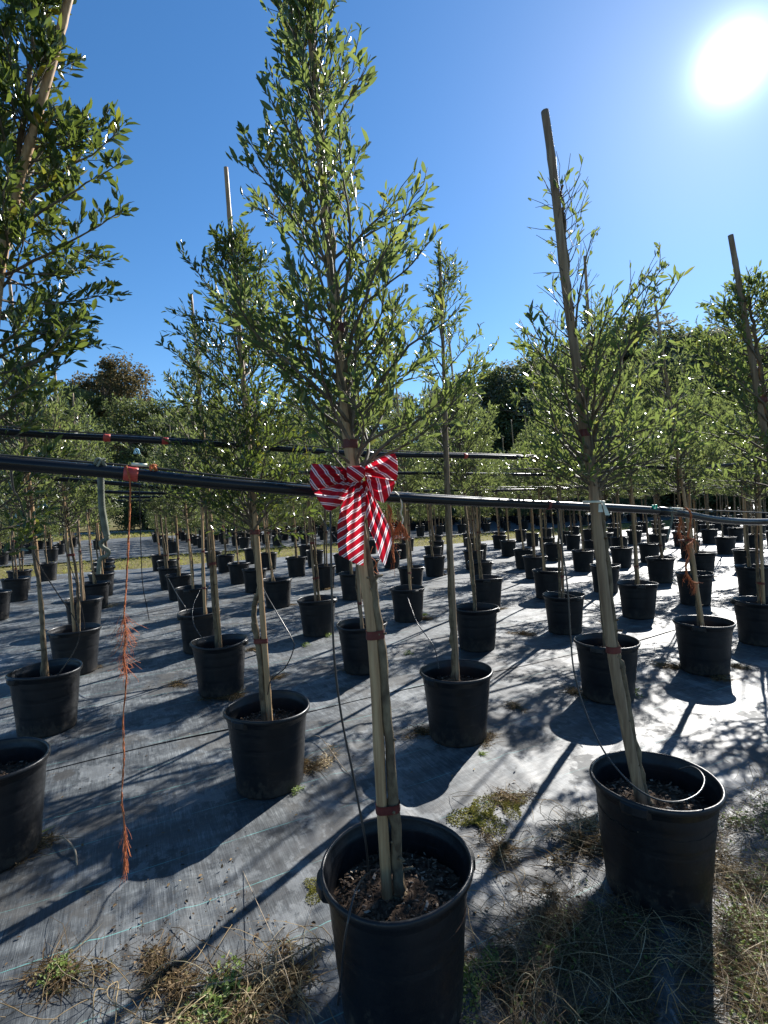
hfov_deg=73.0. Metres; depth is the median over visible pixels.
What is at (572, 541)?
potted tree
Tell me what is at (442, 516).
potted tree
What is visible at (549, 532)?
potted tree
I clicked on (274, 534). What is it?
potted tree
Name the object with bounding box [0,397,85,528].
background tree
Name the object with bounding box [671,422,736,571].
potted tree
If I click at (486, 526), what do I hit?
potted tree
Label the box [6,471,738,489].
irrigation pipe
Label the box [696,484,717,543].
potted tree
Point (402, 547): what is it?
potted tree
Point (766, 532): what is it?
potted tree
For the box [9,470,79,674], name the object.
drip tube
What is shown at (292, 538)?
potted tree
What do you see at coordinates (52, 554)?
potted tree
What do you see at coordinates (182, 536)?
potted tree
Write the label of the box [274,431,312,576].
potted tree
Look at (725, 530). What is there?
potted tree
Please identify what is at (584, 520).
potted tree
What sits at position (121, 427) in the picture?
background tree
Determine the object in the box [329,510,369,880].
drip tube
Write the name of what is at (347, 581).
potted tree
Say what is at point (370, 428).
background tree
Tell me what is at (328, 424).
background tree
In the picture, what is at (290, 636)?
drip tube
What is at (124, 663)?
twine
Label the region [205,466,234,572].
potted tree
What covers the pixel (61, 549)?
potted tree
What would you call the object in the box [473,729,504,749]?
weed tuft
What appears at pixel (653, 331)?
background tree
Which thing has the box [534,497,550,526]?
potted tree
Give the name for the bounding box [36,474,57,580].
potted tree
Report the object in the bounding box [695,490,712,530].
potted tree
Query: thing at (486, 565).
potted tree
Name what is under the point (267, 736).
potted tree
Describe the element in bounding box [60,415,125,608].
potted tree
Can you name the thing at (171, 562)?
potted tree
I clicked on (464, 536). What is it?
potted tree
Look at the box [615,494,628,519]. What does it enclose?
potted tree
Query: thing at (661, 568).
potted tree
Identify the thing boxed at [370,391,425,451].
background tree
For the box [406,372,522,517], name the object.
background tree
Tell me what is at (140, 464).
pale splint
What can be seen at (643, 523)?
potted tree
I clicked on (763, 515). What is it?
potted tree
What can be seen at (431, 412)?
background tree
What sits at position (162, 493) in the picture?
irrigation pipe
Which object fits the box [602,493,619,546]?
potted tree
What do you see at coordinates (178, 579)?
potted tree
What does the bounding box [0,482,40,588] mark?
potted tree
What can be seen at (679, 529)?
twine
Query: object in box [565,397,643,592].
potted tree
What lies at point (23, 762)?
potted tree
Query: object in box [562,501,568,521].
potted tree
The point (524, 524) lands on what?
potted tree
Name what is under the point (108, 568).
potted tree
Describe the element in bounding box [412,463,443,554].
potted tree
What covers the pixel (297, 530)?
potted tree
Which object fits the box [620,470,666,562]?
potted tree
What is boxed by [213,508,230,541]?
potted tree
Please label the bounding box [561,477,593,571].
potted tree
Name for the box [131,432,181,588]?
potted tree
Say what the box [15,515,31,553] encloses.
potted tree
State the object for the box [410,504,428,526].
potted tree
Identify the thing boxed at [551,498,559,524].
potted tree
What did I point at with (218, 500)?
irrigation pipe
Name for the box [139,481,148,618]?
drip tube
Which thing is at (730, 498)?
background tree
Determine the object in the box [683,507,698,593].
twine
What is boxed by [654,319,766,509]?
background tree
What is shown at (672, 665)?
weed tuft
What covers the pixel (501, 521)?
potted tree
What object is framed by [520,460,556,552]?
potted tree
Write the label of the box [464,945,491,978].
weed tuft
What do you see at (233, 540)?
potted tree
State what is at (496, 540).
potted tree
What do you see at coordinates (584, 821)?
weed tuft
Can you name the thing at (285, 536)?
potted tree
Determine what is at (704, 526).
potted tree
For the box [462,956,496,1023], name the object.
weed patch
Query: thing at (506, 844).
weed tuft
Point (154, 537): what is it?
potted tree
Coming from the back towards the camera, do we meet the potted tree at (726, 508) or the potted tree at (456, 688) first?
the potted tree at (726, 508)
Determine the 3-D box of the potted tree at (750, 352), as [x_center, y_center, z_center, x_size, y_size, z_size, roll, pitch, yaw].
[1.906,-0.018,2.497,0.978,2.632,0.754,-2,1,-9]
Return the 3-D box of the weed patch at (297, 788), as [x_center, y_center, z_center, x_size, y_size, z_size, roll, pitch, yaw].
[-0.441,1.381,2.591,0.075,0.029,0.093,-2,1,36]
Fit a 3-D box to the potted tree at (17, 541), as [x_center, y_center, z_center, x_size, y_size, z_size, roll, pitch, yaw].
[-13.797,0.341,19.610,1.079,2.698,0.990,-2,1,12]
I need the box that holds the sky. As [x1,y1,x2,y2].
[0,0,767,516]
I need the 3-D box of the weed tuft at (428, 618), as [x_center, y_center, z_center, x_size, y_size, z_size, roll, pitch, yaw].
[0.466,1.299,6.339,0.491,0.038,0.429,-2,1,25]
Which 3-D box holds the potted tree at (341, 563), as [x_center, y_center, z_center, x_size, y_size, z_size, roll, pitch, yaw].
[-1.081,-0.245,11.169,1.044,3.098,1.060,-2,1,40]
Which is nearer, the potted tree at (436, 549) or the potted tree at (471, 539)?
the potted tree at (436, 549)
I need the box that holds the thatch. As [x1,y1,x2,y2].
[506,810,767,1023]
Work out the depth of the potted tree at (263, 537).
21.96 m
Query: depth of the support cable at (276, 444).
2.69 m
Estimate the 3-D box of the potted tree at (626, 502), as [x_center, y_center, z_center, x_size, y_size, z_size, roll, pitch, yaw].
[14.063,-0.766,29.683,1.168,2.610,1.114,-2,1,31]
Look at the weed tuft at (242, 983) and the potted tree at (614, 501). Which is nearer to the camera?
the weed tuft at (242, 983)
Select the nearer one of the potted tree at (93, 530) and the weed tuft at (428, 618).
the weed tuft at (428, 618)
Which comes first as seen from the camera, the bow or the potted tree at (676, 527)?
the bow
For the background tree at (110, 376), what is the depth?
60.16 m
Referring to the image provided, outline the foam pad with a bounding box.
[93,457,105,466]
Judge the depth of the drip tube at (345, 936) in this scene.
1.24 m
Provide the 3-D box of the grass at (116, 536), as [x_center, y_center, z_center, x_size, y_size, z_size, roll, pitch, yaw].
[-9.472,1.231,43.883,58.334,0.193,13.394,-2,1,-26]
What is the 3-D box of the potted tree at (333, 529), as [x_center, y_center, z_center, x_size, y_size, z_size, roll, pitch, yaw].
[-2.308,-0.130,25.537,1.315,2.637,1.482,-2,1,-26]
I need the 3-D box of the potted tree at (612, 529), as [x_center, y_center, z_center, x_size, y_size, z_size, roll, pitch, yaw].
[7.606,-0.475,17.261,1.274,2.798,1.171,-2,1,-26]
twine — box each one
[108,466,147,885]
[384,504,400,574]
[674,517,686,548]
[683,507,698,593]
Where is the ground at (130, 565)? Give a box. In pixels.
[0,505,733,578]
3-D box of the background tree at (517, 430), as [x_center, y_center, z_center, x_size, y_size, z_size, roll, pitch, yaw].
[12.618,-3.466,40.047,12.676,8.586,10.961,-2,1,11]
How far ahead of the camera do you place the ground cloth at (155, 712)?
5.60 m
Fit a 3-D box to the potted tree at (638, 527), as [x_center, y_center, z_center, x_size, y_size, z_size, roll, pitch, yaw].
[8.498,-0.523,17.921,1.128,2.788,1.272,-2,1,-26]
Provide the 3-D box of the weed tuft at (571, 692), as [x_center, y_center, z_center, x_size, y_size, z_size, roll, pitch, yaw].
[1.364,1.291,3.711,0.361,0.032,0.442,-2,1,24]
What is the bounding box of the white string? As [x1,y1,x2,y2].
[394,491,403,525]
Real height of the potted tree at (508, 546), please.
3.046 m
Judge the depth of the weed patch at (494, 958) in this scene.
1.58 m
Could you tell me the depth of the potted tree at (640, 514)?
30.14 m
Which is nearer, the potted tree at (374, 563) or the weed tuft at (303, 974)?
the weed tuft at (303, 974)
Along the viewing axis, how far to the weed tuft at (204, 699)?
3.88 m
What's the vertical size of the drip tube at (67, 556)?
1.313 m
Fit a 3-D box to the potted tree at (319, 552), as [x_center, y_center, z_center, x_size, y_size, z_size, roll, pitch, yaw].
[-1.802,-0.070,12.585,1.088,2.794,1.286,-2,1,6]
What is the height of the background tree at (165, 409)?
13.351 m
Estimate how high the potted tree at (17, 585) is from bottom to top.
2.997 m
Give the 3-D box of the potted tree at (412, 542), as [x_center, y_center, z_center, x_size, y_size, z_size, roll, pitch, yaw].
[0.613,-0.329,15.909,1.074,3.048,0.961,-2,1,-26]
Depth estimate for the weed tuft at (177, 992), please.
1.53 m
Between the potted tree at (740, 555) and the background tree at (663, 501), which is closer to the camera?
the potted tree at (740, 555)
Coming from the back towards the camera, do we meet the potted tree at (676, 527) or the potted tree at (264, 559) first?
the potted tree at (676, 527)
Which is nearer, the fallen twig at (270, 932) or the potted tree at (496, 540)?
the fallen twig at (270, 932)
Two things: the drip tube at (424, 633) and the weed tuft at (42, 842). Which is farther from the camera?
the drip tube at (424, 633)
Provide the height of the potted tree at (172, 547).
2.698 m
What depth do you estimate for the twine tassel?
1.59 m
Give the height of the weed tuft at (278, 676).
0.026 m
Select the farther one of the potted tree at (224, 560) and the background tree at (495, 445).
the background tree at (495, 445)
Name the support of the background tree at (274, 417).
on the ground at (130, 565)
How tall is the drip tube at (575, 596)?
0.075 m
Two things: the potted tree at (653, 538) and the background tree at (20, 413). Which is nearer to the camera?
the potted tree at (653, 538)
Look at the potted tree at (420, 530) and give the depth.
23.12 m
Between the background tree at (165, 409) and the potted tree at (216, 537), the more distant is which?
the background tree at (165, 409)
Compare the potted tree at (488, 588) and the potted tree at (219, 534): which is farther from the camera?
the potted tree at (219, 534)
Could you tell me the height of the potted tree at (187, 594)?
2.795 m
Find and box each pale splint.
[131,463,146,466]
[669,507,682,509]
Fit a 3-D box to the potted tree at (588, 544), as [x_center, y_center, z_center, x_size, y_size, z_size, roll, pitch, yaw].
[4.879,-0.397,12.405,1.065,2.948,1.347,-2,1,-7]
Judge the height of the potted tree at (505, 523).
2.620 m
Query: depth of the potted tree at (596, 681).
3.51 m
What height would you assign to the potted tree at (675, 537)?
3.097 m
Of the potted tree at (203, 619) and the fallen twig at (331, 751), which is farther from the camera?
the potted tree at (203, 619)
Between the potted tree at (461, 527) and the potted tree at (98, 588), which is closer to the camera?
the potted tree at (98, 588)
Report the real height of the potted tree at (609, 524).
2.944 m
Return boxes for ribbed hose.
[96,477,110,573]
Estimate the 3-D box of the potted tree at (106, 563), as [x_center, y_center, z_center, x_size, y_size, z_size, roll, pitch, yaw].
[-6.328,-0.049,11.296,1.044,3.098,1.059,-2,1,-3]
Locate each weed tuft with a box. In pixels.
[0,917,134,1022]
[2,821,84,872]
[103,602,127,606]
[103,931,260,1023]
[106,926,193,1003]
[112,925,322,1023]
[164,676,194,687]
[164,929,327,1023]
[188,695,234,702]
[188,921,337,1023]
[209,683,251,702]
[241,908,341,1023]
[245,646,255,651]
[270,672,296,680]
[303,750,345,782]
[305,739,367,779]
[395,722,433,740]
[421,616,435,621]
[459,822,544,882]
[463,912,566,1022]
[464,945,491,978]
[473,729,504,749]
[481,779,557,814]
[498,699,536,714]
[501,804,604,881]
[501,871,619,974]
[503,630,537,638]
[531,789,601,858]
[555,684,584,700]
[644,658,681,672]
[689,671,748,685]
[711,825,767,937]
[731,662,757,670]
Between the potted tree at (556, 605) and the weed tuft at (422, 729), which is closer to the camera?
the weed tuft at (422, 729)
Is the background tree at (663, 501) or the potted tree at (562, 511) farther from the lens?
the background tree at (663, 501)
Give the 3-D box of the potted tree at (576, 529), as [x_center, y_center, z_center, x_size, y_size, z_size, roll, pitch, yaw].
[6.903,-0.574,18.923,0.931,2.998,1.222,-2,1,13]
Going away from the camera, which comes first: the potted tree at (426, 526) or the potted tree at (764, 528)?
the potted tree at (764, 528)
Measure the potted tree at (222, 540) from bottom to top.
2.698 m
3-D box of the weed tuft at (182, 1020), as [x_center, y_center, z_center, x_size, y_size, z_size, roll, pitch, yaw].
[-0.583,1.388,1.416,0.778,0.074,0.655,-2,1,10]
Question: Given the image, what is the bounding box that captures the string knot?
[149,464,157,470]
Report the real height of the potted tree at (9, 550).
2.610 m
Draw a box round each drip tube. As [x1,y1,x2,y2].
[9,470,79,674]
[58,481,84,629]
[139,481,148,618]
[168,578,187,612]
[192,590,205,640]
[263,587,294,694]
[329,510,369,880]
[337,872,370,1005]
[407,597,438,668]
[546,590,599,607]
[557,509,705,802]
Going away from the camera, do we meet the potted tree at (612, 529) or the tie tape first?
the tie tape
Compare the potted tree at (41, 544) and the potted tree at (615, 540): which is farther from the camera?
the potted tree at (41, 544)
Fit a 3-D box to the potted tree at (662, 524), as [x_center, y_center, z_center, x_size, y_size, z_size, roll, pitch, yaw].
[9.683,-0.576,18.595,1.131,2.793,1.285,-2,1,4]
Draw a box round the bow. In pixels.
[310,454,397,564]
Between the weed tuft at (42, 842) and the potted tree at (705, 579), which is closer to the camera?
the weed tuft at (42, 842)
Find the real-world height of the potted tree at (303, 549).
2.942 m
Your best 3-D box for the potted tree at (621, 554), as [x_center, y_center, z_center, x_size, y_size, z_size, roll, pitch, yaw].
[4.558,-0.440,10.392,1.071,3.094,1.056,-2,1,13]
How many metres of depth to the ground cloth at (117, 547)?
23.38 m
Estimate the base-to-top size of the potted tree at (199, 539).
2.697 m
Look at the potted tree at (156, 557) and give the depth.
12.90 m
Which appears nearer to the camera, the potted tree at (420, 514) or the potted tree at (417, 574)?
the potted tree at (417, 574)
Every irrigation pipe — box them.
[0,428,761,469]
[0,456,767,524]
[0,483,709,497]
[0,484,650,494]
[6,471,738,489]
[14,486,670,501]
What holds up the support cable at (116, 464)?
attached to the irrigation pipe at (64, 468)
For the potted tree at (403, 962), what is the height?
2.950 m
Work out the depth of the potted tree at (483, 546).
12.49 m
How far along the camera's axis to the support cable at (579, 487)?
6.64 m
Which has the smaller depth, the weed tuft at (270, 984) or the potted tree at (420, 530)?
the weed tuft at (270, 984)
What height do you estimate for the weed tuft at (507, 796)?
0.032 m
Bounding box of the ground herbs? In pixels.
[496,771,767,1023]
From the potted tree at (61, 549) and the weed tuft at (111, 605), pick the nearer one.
the weed tuft at (111, 605)
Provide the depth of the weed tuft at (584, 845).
2.09 m
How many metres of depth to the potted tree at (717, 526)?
20.08 m
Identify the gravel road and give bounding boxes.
[8,517,412,537]
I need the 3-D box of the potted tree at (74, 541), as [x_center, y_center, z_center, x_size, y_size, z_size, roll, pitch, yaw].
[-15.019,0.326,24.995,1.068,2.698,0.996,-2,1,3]
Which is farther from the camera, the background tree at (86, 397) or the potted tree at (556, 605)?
the background tree at (86, 397)
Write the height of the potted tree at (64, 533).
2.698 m
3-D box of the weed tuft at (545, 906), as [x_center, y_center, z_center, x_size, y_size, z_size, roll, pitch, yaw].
[0.595,1.357,1.757,0.513,0.042,0.470,-3,1,-34]
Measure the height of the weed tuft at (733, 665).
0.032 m
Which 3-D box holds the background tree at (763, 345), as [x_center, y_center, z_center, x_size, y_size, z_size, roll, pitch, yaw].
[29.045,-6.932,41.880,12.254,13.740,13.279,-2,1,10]
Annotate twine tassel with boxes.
[391,522,410,539]
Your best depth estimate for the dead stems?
1.55 m
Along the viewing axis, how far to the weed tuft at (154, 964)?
1.62 m
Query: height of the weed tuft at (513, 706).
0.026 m
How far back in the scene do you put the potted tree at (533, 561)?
9.33 m
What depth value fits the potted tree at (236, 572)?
10.03 m
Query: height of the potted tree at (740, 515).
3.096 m
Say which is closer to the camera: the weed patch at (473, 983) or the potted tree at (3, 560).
the weed patch at (473, 983)
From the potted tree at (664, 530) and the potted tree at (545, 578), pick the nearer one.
the potted tree at (545, 578)
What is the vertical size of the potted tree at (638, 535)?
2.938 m
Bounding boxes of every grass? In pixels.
[7,513,542,541]
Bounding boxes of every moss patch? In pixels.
[303,877,319,904]
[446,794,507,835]
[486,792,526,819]
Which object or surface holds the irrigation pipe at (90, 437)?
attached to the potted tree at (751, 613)
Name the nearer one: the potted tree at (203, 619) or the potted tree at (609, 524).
the potted tree at (203, 619)
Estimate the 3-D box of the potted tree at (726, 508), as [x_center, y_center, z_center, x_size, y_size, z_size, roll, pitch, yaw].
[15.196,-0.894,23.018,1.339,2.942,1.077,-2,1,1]
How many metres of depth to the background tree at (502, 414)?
44.40 m
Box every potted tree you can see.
[0,0,139,871]
[0,270,100,737]
[0,375,118,674]
[0,441,34,601]
[0,447,23,620]
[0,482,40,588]
[0,507,25,560]
[0,509,25,564]
[6,507,27,556]
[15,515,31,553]
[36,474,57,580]
[37,517,63,560]
[37,527,44,548]
[39,393,134,623]
[39,487,60,548]
[53,502,73,554]
[57,511,72,551]
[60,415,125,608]
[60,443,127,594]
[68,504,79,546]
[68,517,84,538]
[71,441,115,584]
[82,515,107,549]
[93,485,122,566]
[95,479,125,563]
[118,294,263,697]
[123,411,216,610]
[125,451,165,570]
[131,424,191,599]
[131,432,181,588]
[132,444,183,566]
[144,507,164,538]
[146,511,160,541]
[147,509,173,547]
[150,508,166,544]
[151,349,254,653]
[153,511,178,543]
[154,166,335,799]
[158,502,183,552]
[177,515,186,540]
[178,510,192,541]
[179,502,198,542]
[186,506,200,544]
[189,502,207,547]
[193,0,494,1023]
[196,508,218,550]
[204,506,221,567]
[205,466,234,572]
[211,418,266,592]
[212,460,250,583]
[212,511,218,539]
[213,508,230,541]
[214,509,230,543]
[226,400,291,608]
[227,504,242,545]
[231,509,249,547]
[236,498,260,563]
[258,508,275,543]
[261,368,340,636]
[261,500,277,569]
[268,500,290,545]
[272,506,285,535]
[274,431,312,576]
[278,501,293,539]
[284,456,312,559]
[284,501,301,540]
[290,355,434,674]
[292,469,323,566]
[292,507,305,533]
[294,504,313,543]
[299,428,335,588]
[299,507,316,534]
[309,417,363,599]
[313,505,333,539]
[314,501,326,535]
[322,506,339,541]
[327,509,337,531]
[333,430,349,572]
[340,447,378,579]
[363,385,442,622]
[364,477,376,553]
[379,502,396,537]
[383,503,409,532]
[384,451,400,568]
[385,502,406,558]
[388,237,498,747]
[389,430,443,585]
[396,427,445,576]
[399,330,512,651]
[401,505,413,550]
[409,503,428,535]
[409,506,417,529]
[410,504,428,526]
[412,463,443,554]
[418,504,437,530]
[429,469,444,554]
[431,482,444,533]
[431,487,443,539]
[433,488,444,531]
[436,392,521,606]
[442,449,483,569]
[449,413,502,581]
[450,488,472,545]
[452,506,468,532]
[453,506,478,530]
[454,471,475,548]
[471,465,492,559]
[478,507,492,528]
[478,507,495,531]
[487,459,508,548]
[490,108,726,922]
[490,477,505,534]
[492,438,520,555]
[493,507,510,525]
[495,482,508,527]
[497,409,550,578]
[498,483,516,529]
[500,420,536,568]
[507,353,611,634]
[508,255,669,704]
[509,383,561,598]
[510,464,526,540]
[513,482,529,528]
[515,491,542,545]
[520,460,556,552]
[533,509,539,525]
[534,492,552,536]
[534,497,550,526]
[535,428,563,560]
[546,495,553,522]
[551,485,574,543]
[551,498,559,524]
[554,499,570,525]
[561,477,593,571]
[561,481,580,549]
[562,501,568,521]
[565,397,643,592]
[568,493,582,533]
[570,497,580,522]
[572,494,586,524]
[575,484,612,556]
[581,492,590,539]
[600,352,665,619]
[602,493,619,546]
[606,297,757,676]
[606,497,624,522]
[607,489,626,535]
[608,493,616,526]
[609,415,632,567]
[609,489,628,546]
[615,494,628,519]
[619,429,688,582]
[619,471,643,536]
[619,489,642,543]
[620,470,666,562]
[620,495,638,521]
[635,493,650,519]
[636,491,648,531]
[642,364,732,605]
[643,485,670,533]
[649,489,665,549]
[652,490,668,541]
[663,487,686,530]
[667,486,686,546]
[668,234,767,489]
[668,422,700,558]
[670,494,678,528]
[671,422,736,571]
[673,370,767,646]
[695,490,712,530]
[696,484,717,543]
[699,488,714,535]
[703,419,765,571]
[705,400,767,595]
[707,444,736,554]
[711,489,724,529]
[715,489,734,534]
[718,487,743,541]
[722,489,731,517]
[736,453,766,548]
[736,498,742,517]
[748,505,766,538]
[762,489,767,546]
[762,496,767,518]
[763,491,767,530]
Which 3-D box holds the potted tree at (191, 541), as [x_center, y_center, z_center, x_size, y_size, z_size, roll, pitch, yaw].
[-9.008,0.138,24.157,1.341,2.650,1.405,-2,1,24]
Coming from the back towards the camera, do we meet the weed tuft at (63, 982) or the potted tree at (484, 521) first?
the potted tree at (484, 521)
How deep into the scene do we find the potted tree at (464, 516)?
26.60 m
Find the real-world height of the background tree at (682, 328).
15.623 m
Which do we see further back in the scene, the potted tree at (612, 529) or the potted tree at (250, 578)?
the potted tree at (612, 529)
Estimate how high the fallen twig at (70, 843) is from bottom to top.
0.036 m
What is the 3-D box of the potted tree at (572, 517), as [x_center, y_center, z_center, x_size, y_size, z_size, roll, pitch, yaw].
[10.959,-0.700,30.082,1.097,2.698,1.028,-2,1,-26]
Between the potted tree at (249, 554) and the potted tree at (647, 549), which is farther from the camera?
the potted tree at (249, 554)
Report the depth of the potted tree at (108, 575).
9.22 m
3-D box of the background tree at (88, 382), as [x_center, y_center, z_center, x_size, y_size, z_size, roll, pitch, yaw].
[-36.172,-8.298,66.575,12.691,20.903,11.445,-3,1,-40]
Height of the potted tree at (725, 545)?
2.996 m
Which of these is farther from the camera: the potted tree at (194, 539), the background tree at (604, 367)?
the background tree at (604, 367)
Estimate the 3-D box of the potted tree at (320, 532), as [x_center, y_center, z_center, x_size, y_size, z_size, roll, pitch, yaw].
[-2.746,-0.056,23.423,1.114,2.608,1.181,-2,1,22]
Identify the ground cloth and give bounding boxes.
[0,504,767,566]
[0,525,767,770]
[0,617,767,1023]
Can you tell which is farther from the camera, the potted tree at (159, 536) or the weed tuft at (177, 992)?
the potted tree at (159, 536)
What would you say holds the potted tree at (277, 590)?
on the ground cloth at (155, 712)
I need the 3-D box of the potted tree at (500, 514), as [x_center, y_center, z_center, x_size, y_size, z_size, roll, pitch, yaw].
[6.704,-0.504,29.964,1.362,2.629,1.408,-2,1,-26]
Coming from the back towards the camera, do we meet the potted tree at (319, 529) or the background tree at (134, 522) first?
the background tree at (134, 522)
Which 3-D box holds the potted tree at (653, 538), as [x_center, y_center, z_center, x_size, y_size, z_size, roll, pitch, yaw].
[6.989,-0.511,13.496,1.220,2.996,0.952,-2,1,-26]
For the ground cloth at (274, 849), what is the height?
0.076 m
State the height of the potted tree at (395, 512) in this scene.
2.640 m
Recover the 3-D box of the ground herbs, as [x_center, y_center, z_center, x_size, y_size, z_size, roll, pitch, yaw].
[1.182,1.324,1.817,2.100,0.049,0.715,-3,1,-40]
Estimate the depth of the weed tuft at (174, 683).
4.25 m
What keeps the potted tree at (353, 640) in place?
on the ground cloth at (155, 712)
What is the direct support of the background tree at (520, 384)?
on the ground at (130, 565)
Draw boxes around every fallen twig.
[53,835,77,865]
[121,939,319,991]
[243,872,291,990]
[305,735,351,776]
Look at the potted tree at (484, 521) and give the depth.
27.14 m
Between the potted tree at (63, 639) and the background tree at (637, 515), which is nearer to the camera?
the potted tree at (63, 639)
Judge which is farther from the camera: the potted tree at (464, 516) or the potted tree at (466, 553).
the potted tree at (464, 516)
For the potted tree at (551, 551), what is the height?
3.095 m
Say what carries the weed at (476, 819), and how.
on the ground cloth at (274, 849)
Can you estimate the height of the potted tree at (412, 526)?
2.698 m
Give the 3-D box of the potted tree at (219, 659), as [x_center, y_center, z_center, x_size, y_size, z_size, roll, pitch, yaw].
[-1.450,-0.115,3.971,0.988,3.044,1.026,-2,1,16]
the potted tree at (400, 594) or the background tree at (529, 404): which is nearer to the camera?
the potted tree at (400, 594)
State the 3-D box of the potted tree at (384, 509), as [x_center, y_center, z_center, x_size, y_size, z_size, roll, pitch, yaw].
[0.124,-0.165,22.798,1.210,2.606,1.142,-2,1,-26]
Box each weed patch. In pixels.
[36,952,79,987]
[176,953,257,1023]
[291,785,305,794]
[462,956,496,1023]
[477,942,502,974]
[635,688,642,697]
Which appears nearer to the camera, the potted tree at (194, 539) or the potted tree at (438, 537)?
the potted tree at (438, 537)
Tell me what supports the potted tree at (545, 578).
on the ground cloth at (155, 712)
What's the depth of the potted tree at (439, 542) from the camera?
14.23 m
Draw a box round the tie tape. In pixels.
[582,501,609,514]
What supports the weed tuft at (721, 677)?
on the ground cloth at (274, 849)
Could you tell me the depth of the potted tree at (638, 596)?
5.91 m
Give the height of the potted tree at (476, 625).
3.094 m
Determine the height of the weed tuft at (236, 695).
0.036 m
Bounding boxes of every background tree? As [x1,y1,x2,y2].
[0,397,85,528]
[0,401,89,519]
[15,382,119,530]
[53,370,133,451]
[83,352,163,527]
[89,393,181,529]
[109,445,182,530]
[114,397,220,512]
[232,402,321,523]
[289,400,337,521]
[320,400,389,461]
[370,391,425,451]
[402,386,455,466]
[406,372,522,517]
[426,425,527,521]
[449,358,538,515]
[472,356,576,513]
[480,418,615,517]
[487,343,653,514]
[535,333,664,424]
[553,413,680,517]
[567,307,701,408]
[614,320,764,409]
[621,403,746,514]
[628,324,761,413]
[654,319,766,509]
[665,398,767,512]
[688,337,767,509]
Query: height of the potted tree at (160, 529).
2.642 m
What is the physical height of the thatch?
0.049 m
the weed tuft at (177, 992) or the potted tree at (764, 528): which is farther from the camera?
the potted tree at (764, 528)
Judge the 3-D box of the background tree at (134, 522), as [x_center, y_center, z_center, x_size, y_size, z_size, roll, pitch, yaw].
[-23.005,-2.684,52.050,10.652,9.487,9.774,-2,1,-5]
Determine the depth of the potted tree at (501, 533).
17.40 m
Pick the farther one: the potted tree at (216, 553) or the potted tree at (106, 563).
the potted tree at (216, 553)
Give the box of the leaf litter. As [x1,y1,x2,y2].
[5,623,766,1023]
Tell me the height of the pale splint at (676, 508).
0.014 m
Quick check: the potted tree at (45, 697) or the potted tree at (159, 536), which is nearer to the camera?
the potted tree at (45, 697)
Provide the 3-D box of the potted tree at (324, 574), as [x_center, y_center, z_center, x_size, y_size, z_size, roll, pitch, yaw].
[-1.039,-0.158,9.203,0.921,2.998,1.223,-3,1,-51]
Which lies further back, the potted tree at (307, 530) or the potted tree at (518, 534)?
the potted tree at (307, 530)
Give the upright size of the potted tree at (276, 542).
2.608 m
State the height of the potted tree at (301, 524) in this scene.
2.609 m
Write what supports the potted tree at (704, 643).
on the ground cloth at (274, 849)
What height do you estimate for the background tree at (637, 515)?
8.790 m
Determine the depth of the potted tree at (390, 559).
11.58 m
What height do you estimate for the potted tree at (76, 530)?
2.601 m
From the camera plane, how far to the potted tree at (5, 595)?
7.31 m
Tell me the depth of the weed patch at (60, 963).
1.58 m
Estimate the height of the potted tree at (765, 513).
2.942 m
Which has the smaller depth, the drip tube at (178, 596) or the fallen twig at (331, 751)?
the fallen twig at (331, 751)
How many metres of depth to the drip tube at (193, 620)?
3.97 m
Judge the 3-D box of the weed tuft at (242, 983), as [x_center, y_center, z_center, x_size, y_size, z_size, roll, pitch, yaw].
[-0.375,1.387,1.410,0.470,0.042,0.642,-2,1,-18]
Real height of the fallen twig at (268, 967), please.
0.048 m
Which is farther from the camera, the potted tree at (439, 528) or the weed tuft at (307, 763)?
the potted tree at (439, 528)
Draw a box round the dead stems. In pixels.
[0,742,767,1023]
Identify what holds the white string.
hanging from the irrigation pipe at (64, 468)
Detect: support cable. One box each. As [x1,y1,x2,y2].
[0,426,761,459]
[0,454,767,512]
[501,484,753,488]
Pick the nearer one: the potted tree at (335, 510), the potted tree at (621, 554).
the potted tree at (621, 554)
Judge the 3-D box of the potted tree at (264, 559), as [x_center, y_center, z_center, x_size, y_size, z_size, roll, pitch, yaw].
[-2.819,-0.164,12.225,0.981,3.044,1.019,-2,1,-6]
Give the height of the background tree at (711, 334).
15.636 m
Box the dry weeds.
[329,747,767,1023]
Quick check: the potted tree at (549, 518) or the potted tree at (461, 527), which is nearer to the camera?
the potted tree at (461, 527)
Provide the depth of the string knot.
1.29 m
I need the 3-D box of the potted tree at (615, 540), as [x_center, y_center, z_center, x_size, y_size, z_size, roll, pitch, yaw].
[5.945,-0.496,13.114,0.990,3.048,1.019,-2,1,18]
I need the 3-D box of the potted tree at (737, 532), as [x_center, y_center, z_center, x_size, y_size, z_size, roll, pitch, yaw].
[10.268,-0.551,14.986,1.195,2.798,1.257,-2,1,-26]
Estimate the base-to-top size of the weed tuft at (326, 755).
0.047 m
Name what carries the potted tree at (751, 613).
on the ground cloth at (274, 849)
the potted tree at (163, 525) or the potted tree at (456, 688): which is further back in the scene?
the potted tree at (163, 525)
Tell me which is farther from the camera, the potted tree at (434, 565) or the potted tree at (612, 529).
the potted tree at (612, 529)
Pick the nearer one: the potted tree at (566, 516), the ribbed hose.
the ribbed hose

